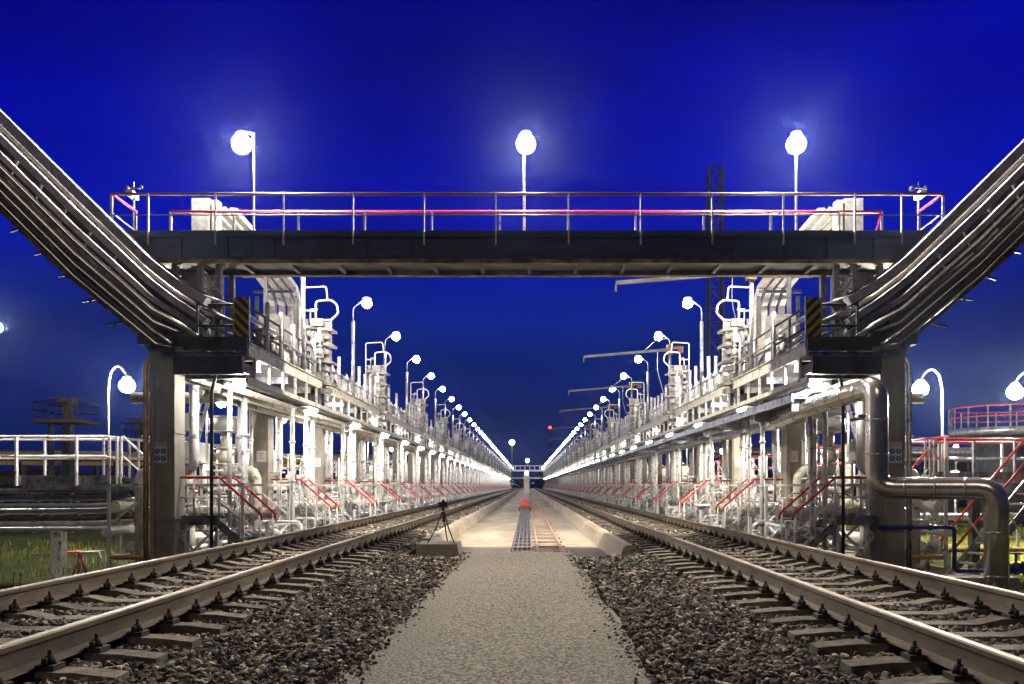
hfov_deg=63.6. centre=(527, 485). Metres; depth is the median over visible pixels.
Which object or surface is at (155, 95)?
sky
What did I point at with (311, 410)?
hanging lamp
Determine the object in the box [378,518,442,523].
sleeper
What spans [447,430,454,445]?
folding gangway
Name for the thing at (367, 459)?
gooseneck lamp
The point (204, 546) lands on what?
process pipe
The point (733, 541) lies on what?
sleeper
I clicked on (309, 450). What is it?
valve manifold
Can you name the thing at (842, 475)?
drain hose
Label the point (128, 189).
camera post
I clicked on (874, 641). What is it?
sleeper
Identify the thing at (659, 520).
sleeper
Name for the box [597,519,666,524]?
sleeper
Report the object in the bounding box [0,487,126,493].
trestle pipe
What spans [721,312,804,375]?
folding gangway
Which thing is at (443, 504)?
camera
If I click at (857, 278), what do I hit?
bridge tower
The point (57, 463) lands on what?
pipe rack
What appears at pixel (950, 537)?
grass
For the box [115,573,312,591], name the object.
sleeper
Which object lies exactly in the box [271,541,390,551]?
sleeper
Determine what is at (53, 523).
trestle pipe
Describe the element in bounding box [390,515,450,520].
sleeper
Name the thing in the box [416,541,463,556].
stone block
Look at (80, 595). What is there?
sleeper
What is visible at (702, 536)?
sleeper
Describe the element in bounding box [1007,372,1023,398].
street lamp
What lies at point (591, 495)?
access stair
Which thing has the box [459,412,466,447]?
lamp pole
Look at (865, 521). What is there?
access stair
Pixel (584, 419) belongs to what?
lamp pole
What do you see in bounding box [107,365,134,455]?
street lamp
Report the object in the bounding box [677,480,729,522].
access stair
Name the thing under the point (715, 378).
folding gangway
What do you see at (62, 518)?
trestle pipe
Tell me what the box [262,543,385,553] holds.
sleeper
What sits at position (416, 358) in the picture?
lamp pole
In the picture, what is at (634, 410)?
tanker loading tower
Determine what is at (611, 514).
sleeper
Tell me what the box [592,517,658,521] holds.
sleeper
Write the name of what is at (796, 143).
bridge lamp
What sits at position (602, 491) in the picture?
access stair
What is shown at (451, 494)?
access stair
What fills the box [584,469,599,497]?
valve manifold
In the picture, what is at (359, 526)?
sleeper
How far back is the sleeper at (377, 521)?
24.52 m
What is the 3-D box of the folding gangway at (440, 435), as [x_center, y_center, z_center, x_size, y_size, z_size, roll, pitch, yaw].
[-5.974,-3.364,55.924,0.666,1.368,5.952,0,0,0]
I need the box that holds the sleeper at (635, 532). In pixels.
[616,529,707,536]
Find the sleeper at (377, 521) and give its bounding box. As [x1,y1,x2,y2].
[375,519,443,525]
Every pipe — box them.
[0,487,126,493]
[0,493,132,501]
[0,502,106,508]
[0,508,126,514]
[0,514,134,521]
[0,518,134,526]
[0,525,125,532]
[101,523,202,536]
[111,493,345,512]
[126,512,333,554]
[129,380,233,403]
[190,529,286,551]
[207,415,261,526]
[709,493,943,512]
[758,378,1009,589]
[768,515,951,536]
[768,529,864,551]
[769,519,926,554]
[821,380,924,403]
[877,524,1023,574]
[920,513,1015,562]
[920,518,1019,560]
[942,547,1023,567]
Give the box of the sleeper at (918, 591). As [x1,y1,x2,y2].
[721,580,935,601]
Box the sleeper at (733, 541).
[631,536,738,545]
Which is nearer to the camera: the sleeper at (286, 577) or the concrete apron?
the sleeper at (286, 577)
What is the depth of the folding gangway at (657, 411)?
36.96 m
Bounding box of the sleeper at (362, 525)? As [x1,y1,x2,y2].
[360,522,436,529]
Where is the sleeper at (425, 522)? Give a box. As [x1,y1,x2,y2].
[368,520,439,526]
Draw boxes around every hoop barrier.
[67,550,86,573]
[72,550,105,574]
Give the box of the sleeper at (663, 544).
[639,540,753,550]
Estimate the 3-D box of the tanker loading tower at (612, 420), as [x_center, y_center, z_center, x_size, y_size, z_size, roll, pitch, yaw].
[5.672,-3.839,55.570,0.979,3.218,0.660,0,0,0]
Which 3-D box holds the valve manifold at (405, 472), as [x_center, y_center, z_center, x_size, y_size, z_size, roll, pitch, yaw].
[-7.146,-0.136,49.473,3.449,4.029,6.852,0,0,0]
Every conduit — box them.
[141,357,149,560]
[905,356,913,568]
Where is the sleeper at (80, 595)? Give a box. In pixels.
[60,584,285,604]
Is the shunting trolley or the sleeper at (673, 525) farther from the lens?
the shunting trolley
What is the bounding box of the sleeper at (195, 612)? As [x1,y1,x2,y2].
[0,599,249,623]
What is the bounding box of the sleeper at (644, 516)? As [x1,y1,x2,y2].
[586,514,645,518]
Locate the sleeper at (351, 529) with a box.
[347,525,429,532]
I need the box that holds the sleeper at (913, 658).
[840,640,951,675]
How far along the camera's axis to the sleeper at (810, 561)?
11.79 m
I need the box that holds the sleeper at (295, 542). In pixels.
[291,537,399,547]
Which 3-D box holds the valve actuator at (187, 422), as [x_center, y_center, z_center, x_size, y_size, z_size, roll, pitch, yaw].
[-8.630,0.000,20.000,1.360,3.440,0.680,0,0,0]
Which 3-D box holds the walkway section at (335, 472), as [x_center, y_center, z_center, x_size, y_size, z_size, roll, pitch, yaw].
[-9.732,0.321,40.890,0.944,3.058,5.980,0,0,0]
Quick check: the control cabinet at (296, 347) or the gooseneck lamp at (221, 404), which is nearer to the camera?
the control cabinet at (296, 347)
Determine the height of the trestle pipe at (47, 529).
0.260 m
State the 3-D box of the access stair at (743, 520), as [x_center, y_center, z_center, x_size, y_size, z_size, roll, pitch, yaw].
[6.398,0.867,23.400,1.948,2.106,0.952,0,0,0]
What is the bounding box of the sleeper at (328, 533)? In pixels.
[325,529,418,537]
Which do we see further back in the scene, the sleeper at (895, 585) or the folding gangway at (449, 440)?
the folding gangway at (449, 440)
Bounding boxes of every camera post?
[124,182,142,227]
[909,182,927,229]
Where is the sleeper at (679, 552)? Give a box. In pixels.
[652,546,782,557]
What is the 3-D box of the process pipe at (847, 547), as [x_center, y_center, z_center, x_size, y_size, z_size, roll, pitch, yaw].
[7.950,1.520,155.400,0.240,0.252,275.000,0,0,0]
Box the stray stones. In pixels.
[337,551,655,683]
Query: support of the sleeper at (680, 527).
on the ballast bed at (411, 551)
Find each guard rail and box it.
[196,303,313,374]
[741,303,858,374]
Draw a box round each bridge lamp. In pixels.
[232,130,254,229]
[517,130,534,229]
[787,130,805,229]
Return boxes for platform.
[0,435,198,578]
[32,396,101,515]
[121,418,149,483]
[905,438,1023,574]
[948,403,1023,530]
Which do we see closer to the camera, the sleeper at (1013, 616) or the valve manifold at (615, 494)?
the sleeper at (1013, 616)
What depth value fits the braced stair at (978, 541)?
18.82 m
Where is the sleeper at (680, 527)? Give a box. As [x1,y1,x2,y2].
[605,523,684,529]
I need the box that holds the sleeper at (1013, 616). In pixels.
[767,603,1023,629]
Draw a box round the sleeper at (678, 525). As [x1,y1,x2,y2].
[604,522,681,528]
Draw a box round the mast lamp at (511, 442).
[509,440,514,489]
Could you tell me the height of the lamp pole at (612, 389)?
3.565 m
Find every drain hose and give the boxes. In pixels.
[210,375,217,547]
[837,375,844,553]
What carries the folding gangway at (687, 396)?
on the loading rack at (782, 381)
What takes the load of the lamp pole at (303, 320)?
on the loading rack at (273, 387)
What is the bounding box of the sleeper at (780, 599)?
[734,587,969,607]
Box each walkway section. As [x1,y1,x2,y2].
[104,435,226,553]
[213,447,286,528]
[282,454,303,519]
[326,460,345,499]
[714,460,727,498]
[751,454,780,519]
[767,447,840,525]
[828,435,949,544]
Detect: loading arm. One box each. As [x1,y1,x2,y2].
[559,400,616,433]
[568,381,641,427]
[583,338,682,405]
[615,277,770,362]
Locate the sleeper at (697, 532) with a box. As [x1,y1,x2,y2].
[614,527,702,534]
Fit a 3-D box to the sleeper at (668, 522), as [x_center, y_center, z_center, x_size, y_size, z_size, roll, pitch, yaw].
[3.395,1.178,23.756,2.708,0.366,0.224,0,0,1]
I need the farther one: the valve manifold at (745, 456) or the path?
the valve manifold at (745, 456)
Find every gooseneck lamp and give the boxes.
[206,402,225,442]
[367,442,367,476]
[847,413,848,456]
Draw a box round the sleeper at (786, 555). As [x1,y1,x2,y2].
[657,549,793,561]
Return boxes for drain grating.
[512,493,531,551]
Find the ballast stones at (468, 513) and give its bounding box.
[353,500,692,532]
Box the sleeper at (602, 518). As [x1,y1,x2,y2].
[591,516,652,520]
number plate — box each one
[257,451,265,461]
[315,458,320,466]
[736,458,739,466]
[791,451,797,461]
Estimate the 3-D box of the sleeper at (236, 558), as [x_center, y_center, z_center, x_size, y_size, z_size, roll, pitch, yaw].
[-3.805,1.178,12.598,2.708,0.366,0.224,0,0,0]
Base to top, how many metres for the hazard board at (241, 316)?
1.040 m
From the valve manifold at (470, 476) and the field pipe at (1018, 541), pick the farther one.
the valve manifold at (470, 476)
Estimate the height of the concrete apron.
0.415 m
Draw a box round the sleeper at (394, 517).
[393,515,454,519]
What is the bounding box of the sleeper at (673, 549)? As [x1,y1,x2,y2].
[647,544,771,554]
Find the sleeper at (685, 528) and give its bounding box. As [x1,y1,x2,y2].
[607,524,688,530]
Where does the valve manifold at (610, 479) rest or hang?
on the concrete apron
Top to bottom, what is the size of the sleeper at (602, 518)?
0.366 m
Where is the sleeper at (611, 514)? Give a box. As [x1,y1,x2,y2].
[579,510,631,514]
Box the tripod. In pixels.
[427,508,454,542]
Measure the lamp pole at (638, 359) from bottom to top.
3.565 m
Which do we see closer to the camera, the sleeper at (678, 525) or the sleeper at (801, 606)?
the sleeper at (801, 606)
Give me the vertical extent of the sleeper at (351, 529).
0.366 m
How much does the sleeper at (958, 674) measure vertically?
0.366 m
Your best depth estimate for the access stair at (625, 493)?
46.97 m
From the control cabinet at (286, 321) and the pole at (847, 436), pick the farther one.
the pole at (847, 436)
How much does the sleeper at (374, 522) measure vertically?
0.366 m
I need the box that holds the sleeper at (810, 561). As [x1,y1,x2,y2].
[668,554,819,569]
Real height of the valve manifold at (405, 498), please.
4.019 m
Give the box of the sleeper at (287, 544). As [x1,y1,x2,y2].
[282,539,395,548]
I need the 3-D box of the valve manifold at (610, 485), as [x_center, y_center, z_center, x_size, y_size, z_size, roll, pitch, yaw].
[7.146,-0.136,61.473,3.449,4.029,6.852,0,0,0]
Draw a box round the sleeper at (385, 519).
[384,518,449,521]
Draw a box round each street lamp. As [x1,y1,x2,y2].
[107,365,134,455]
[913,368,942,559]
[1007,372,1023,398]
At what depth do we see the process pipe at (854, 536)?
21.24 m
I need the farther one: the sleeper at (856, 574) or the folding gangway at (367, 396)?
the folding gangway at (367, 396)
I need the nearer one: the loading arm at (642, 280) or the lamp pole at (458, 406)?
the loading arm at (642, 280)
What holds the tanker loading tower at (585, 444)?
on the loading rack at (782, 381)
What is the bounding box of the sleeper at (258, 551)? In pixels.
[250,545,380,555]
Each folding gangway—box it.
[250,303,324,375]
[321,347,365,399]
[355,374,393,414]
[381,393,413,424]
[408,405,426,431]
[426,414,438,438]
[438,424,447,440]
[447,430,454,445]
[454,434,460,448]
[461,439,466,452]
[584,442,588,454]
[590,439,593,452]
[600,431,607,446]
[607,422,616,440]
[615,415,628,438]
[627,406,646,428]
[641,393,667,424]
[661,370,704,414]
[689,347,733,398]
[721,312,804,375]
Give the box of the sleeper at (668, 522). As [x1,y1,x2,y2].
[598,520,669,525]
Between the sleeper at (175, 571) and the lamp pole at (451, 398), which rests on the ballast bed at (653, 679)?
the sleeper at (175, 571)
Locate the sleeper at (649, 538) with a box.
[628,534,730,543]
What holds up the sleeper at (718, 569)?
on the ballast bed at (653, 679)
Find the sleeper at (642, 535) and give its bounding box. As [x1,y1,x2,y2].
[622,531,719,539]
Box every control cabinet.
[259,314,289,358]
[290,338,300,367]
[754,338,764,367]
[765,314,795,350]
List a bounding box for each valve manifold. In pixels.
[107,385,315,568]
[215,414,355,539]
[279,428,389,520]
[331,438,409,514]
[362,445,423,508]
[385,450,437,504]
[391,454,445,502]
[419,457,453,500]
[442,460,459,499]
[449,462,465,497]
[452,464,469,496]
[458,466,474,495]
[465,467,477,495]
[469,468,480,494]
[473,469,483,493]
[474,470,485,493]
[477,471,487,490]
[563,475,572,492]
[568,474,575,493]
[569,474,577,494]
[571,473,583,494]
[574,472,587,495]
[577,471,591,496]
[582,470,596,496]
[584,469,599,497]
[589,467,605,498]
[594,466,613,500]
[600,464,635,501]
[609,461,662,503]
[618,457,669,507]
[628,453,693,509]
[646,445,721,515]
[665,433,774,520]
[694,419,840,539]
[748,389,947,573]
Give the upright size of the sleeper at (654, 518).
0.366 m
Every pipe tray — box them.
[0,109,222,351]
[832,139,1023,351]
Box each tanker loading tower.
[306,286,338,403]
[365,342,391,426]
[410,382,428,442]
[436,404,449,450]
[454,420,463,457]
[463,429,473,461]
[472,436,480,462]
[478,442,485,464]
[483,446,489,466]
[561,452,564,468]
[564,446,570,466]
[569,443,576,464]
[574,436,582,462]
[581,432,588,461]
[591,419,600,454]
[604,404,617,451]
[625,382,643,442]
[663,342,689,425]
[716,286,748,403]
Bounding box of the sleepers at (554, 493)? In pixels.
[533,488,566,496]
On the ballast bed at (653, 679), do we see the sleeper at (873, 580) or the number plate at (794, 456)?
the sleeper at (873, 580)
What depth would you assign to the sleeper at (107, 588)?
8.74 m
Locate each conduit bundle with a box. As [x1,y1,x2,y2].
[202,275,290,359]
[758,275,852,365]
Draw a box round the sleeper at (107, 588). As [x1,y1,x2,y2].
[90,578,299,597]
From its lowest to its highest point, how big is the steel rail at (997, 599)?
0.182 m
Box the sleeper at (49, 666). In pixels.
[6,649,129,683]
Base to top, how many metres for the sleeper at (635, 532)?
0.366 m
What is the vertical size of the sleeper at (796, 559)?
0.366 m
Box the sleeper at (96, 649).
[60,633,167,666]
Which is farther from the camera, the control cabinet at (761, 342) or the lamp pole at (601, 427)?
the lamp pole at (601, 427)
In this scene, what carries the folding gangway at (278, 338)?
on the loading rack at (273, 387)
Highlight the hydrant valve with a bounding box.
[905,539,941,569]
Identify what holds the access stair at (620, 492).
attached to the loading rack at (782, 381)
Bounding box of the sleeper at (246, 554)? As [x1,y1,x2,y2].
[238,548,373,559]
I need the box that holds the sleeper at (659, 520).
[593,517,660,522]
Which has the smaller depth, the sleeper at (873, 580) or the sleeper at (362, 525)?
the sleeper at (873, 580)
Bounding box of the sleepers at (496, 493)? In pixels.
[484,488,520,496]
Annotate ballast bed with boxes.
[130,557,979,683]
[396,490,641,555]
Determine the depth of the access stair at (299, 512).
22.95 m
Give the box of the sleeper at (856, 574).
[691,566,868,582]
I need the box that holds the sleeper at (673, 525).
[604,521,677,527]
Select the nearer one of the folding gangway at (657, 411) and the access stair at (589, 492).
the folding gangway at (657, 411)
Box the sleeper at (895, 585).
[710,575,909,594]
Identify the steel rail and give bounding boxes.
[0,488,517,680]
[0,489,507,612]
[536,488,1023,683]
[537,487,1023,617]
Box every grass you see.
[0,537,131,588]
[840,523,1023,586]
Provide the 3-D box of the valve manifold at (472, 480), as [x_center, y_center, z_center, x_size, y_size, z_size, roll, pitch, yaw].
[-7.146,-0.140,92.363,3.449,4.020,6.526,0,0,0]
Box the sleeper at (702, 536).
[619,530,712,538]
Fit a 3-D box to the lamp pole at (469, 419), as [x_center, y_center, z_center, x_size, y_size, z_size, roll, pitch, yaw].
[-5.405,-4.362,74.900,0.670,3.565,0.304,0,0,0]
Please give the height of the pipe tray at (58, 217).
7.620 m
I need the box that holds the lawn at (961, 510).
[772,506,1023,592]
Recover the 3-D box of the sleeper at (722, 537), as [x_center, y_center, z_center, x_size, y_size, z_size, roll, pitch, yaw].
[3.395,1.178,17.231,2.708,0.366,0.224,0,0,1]
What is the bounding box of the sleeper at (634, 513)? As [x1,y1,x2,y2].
[581,511,635,515]
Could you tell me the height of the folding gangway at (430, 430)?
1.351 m
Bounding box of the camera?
[439,500,447,507]
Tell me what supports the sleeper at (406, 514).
on the ballast bed at (411, 551)
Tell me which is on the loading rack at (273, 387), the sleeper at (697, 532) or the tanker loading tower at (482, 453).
the tanker loading tower at (482, 453)
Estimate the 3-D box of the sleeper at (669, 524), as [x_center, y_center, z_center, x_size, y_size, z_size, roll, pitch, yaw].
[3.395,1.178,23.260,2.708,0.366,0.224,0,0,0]
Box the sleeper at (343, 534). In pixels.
[332,528,421,535]
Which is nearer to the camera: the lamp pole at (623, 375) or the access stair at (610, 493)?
the lamp pole at (623, 375)
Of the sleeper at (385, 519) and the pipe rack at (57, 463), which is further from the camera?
the pipe rack at (57, 463)
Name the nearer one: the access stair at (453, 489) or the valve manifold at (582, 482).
the access stair at (453, 489)
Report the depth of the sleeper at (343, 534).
19.07 m
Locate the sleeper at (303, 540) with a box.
[298,535,404,544]
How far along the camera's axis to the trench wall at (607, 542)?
20.75 m
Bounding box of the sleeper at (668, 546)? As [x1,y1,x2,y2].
[643,542,763,552]
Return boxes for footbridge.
[110,192,944,276]
[507,459,553,478]
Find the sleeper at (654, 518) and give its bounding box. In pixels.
[593,516,655,521]
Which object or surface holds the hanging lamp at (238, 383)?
hanging from the loading rack at (273, 387)
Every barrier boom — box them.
[547,435,580,452]
[552,423,594,449]
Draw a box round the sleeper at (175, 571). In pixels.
[160,563,335,580]
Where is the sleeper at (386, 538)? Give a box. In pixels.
[306,533,408,541]
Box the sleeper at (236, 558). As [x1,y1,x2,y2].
[226,550,367,562]
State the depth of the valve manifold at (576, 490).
97.56 m
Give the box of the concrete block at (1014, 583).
[942,575,1018,591]
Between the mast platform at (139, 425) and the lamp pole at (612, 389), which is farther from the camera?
the mast platform at (139, 425)
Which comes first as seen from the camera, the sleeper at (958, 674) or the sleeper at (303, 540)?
the sleeper at (958, 674)
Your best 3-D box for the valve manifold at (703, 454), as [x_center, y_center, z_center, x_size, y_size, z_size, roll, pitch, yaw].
[7.146,-0.140,32.363,3.449,4.020,6.526,0,0,0]
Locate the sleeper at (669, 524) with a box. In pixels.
[607,520,673,526]
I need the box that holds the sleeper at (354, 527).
[351,524,432,531]
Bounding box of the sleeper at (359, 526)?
[356,523,434,530]
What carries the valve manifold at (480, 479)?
on the concrete apron
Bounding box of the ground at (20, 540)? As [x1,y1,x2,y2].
[0,486,1023,589]
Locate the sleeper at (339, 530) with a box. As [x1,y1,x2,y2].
[337,527,424,533]
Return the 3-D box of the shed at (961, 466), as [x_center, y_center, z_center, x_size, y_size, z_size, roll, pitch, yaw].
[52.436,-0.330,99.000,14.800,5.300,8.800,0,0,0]
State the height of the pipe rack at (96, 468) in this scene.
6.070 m
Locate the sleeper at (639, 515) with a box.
[584,513,640,517]
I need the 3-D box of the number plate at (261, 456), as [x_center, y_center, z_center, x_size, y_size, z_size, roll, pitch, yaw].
[-7.300,-0.790,22.638,0.260,0.300,0.016,0,0,0]
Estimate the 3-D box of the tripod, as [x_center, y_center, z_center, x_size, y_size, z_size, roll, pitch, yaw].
[-1.627,0.762,15.751,0.530,0.665,0.506,0,0,0]
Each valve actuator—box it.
[149,413,202,554]
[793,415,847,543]
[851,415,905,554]
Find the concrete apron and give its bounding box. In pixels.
[769,534,975,574]
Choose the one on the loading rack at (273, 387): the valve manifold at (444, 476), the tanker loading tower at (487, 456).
the tanker loading tower at (487, 456)
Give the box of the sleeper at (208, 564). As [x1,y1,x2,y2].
[197,556,352,570]
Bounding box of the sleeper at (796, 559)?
[663,551,804,565]
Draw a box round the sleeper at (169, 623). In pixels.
[0,608,226,635]
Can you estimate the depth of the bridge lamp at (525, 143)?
19.01 m
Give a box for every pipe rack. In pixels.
[0,450,392,502]
[0,451,345,515]
[714,447,971,505]
[779,445,971,512]
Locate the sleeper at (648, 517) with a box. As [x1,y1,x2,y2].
[588,515,650,519]
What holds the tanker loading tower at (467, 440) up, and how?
on the loading rack at (273, 387)
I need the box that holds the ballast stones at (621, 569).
[166,532,875,583]
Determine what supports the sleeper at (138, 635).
on the ballast bed at (653, 679)
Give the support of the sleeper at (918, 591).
on the ballast bed at (653, 679)
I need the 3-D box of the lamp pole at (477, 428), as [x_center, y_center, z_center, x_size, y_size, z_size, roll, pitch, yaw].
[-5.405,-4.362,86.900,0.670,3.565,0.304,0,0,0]
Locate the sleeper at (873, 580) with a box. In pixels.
[700,570,887,587]
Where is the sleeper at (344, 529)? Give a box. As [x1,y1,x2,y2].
[341,526,419,532]
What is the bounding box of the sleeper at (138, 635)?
[0,619,201,649]
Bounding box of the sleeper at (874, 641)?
[809,624,1023,655]
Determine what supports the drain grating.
on the trench floor
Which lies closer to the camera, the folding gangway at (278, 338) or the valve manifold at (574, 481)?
the folding gangway at (278, 338)
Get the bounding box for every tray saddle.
[137,304,195,351]
[859,304,916,351]
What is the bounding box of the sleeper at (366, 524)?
[364,521,435,526]
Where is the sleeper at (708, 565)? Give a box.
[675,558,834,572]
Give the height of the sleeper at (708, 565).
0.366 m
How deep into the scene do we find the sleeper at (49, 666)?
4.93 m
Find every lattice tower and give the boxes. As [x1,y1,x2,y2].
[547,426,552,464]
[705,163,724,511]
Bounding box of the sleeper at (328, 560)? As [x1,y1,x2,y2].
[213,553,360,566]
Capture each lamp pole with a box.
[301,277,305,383]
[351,297,371,405]
[383,331,399,420]
[406,355,419,430]
[422,372,433,437]
[434,386,444,437]
[444,396,453,440]
[452,405,460,446]
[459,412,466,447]
[464,418,470,452]
[473,427,478,456]
[583,418,590,456]
[588,412,595,447]
[594,405,602,446]
[601,396,610,440]
[610,386,619,437]
[621,372,632,427]
[635,355,648,430]
[655,331,670,420]
[683,297,702,405]
[749,279,753,383]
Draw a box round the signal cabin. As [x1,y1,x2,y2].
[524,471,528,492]
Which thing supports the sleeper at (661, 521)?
on the ballast bed at (411, 551)
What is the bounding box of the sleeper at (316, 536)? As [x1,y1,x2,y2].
[312,532,411,540]
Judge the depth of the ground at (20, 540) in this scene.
28.78 m
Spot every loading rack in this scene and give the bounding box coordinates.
[148,331,509,559]
[544,331,905,566]
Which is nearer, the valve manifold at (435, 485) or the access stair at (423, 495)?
the access stair at (423, 495)
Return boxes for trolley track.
[528,489,567,551]
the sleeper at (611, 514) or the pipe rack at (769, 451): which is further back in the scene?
the pipe rack at (769, 451)
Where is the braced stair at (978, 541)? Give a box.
[940,438,1023,575]
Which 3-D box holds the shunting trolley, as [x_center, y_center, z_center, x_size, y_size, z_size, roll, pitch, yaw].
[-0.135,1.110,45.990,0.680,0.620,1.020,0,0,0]
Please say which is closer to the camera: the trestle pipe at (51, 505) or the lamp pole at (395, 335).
the trestle pipe at (51, 505)
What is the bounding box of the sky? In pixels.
[0,0,1023,485]
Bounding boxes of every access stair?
[180,476,276,552]
[271,478,339,532]
[324,480,376,519]
[359,481,402,512]
[384,481,419,508]
[404,482,433,505]
[419,482,443,503]
[431,484,452,499]
[441,483,458,499]
[449,483,464,497]
[455,483,469,496]
[585,483,598,497]
[590,483,605,499]
[595,483,606,501]
[602,483,623,502]
[611,482,635,504]
[621,482,650,506]
[634,481,670,510]
[652,481,695,514]
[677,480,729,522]
[715,478,783,532]
[778,476,873,559]
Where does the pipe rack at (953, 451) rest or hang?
on the ground at (20, 540)
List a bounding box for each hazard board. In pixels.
[233,296,249,347]
[805,296,821,347]
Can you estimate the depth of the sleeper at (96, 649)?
5.47 m
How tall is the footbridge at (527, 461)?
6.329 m
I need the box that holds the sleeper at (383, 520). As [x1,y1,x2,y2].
[381,517,448,522]
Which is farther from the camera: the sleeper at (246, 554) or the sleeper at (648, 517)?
the sleeper at (648, 517)
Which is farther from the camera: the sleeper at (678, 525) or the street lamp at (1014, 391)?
the street lamp at (1014, 391)
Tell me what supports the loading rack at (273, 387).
on the concrete apron
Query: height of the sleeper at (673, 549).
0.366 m
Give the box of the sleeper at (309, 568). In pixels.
[180,560,344,574]
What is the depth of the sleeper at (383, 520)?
25.58 m
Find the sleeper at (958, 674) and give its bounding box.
[875,658,982,683]
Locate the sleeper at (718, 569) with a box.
[683,561,849,577]
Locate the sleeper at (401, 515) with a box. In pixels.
[400,513,457,517]
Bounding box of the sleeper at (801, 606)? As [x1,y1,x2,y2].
[750,595,1003,618]
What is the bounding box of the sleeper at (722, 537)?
[625,533,724,541]
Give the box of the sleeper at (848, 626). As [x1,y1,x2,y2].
[787,613,1023,640]
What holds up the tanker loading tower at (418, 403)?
on the loading rack at (273, 387)
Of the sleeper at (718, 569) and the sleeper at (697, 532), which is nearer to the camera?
the sleeper at (718, 569)
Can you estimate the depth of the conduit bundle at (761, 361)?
17.68 m
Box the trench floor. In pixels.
[454,489,607,556]
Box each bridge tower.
[171,265,234,351]
[819,265,882,351]
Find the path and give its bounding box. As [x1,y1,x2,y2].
[336,551,651,683]
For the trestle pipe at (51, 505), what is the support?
attached to the access platform at (58, 544)
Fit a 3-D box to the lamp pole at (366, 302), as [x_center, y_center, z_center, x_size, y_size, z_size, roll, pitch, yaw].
[-5.405,-4.362,26.900,0.670,3.565,0.304,0,0,0]
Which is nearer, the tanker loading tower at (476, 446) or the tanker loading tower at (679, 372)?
the tanker loading tower at (679, 372)
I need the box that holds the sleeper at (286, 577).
[139,568,324,585]
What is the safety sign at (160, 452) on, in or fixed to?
attached to the loading rack at (273, 387)
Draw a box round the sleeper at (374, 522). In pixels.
[371,519,442,525]
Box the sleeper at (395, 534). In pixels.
[319,531,415,538]
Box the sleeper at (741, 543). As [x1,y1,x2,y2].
[635,538,745,547]
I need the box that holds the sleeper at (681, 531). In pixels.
[609,525,693,532]
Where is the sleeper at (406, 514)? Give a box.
[405,512,460,516]
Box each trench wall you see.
[422,488,522,540]
[531,488,632,555]
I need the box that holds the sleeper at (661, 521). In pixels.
[595,518,663,523]
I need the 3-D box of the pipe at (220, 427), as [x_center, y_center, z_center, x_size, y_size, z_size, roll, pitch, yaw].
[-7.195,0.040,20.300,1.310,3.460,0.800,0,0,0]
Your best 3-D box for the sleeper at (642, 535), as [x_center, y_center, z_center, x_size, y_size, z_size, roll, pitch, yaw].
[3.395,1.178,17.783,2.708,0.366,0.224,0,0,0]
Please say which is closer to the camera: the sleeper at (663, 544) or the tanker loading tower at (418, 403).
the sleeper at (663, 544)
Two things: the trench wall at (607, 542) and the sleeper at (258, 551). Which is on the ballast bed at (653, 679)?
the sleeper at (258, 551)
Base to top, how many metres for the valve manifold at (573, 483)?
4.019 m
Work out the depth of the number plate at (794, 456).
22.63 m
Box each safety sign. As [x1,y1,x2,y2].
[154,442,166,462]
[889,442,901,462]
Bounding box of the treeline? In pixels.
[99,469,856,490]
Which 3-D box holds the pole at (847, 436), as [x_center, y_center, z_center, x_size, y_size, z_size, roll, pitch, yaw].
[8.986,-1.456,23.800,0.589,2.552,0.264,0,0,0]
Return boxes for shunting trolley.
[519,499,530,510]
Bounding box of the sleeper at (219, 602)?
[24,591,268,612]
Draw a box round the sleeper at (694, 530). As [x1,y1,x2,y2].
[611,526,697,533]
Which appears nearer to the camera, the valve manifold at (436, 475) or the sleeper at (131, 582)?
the sleeper at (131, 582)
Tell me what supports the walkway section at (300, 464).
on the concrete apron
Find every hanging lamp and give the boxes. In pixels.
[233,379,245,388]
[308,407,317,412]
[809,379,821,388]
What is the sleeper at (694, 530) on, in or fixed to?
on the ballast bed at (411, 551)
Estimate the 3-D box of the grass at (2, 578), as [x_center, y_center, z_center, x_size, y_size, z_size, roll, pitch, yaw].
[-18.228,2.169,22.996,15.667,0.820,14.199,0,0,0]
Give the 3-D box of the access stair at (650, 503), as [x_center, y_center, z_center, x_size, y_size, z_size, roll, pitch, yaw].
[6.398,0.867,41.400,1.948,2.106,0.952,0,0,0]
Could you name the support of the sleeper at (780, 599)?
on the ballast bed at (653, 679)
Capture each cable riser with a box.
[191,198,300,351]
[754,198,862,351]
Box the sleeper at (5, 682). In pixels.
[0,674,13,683]

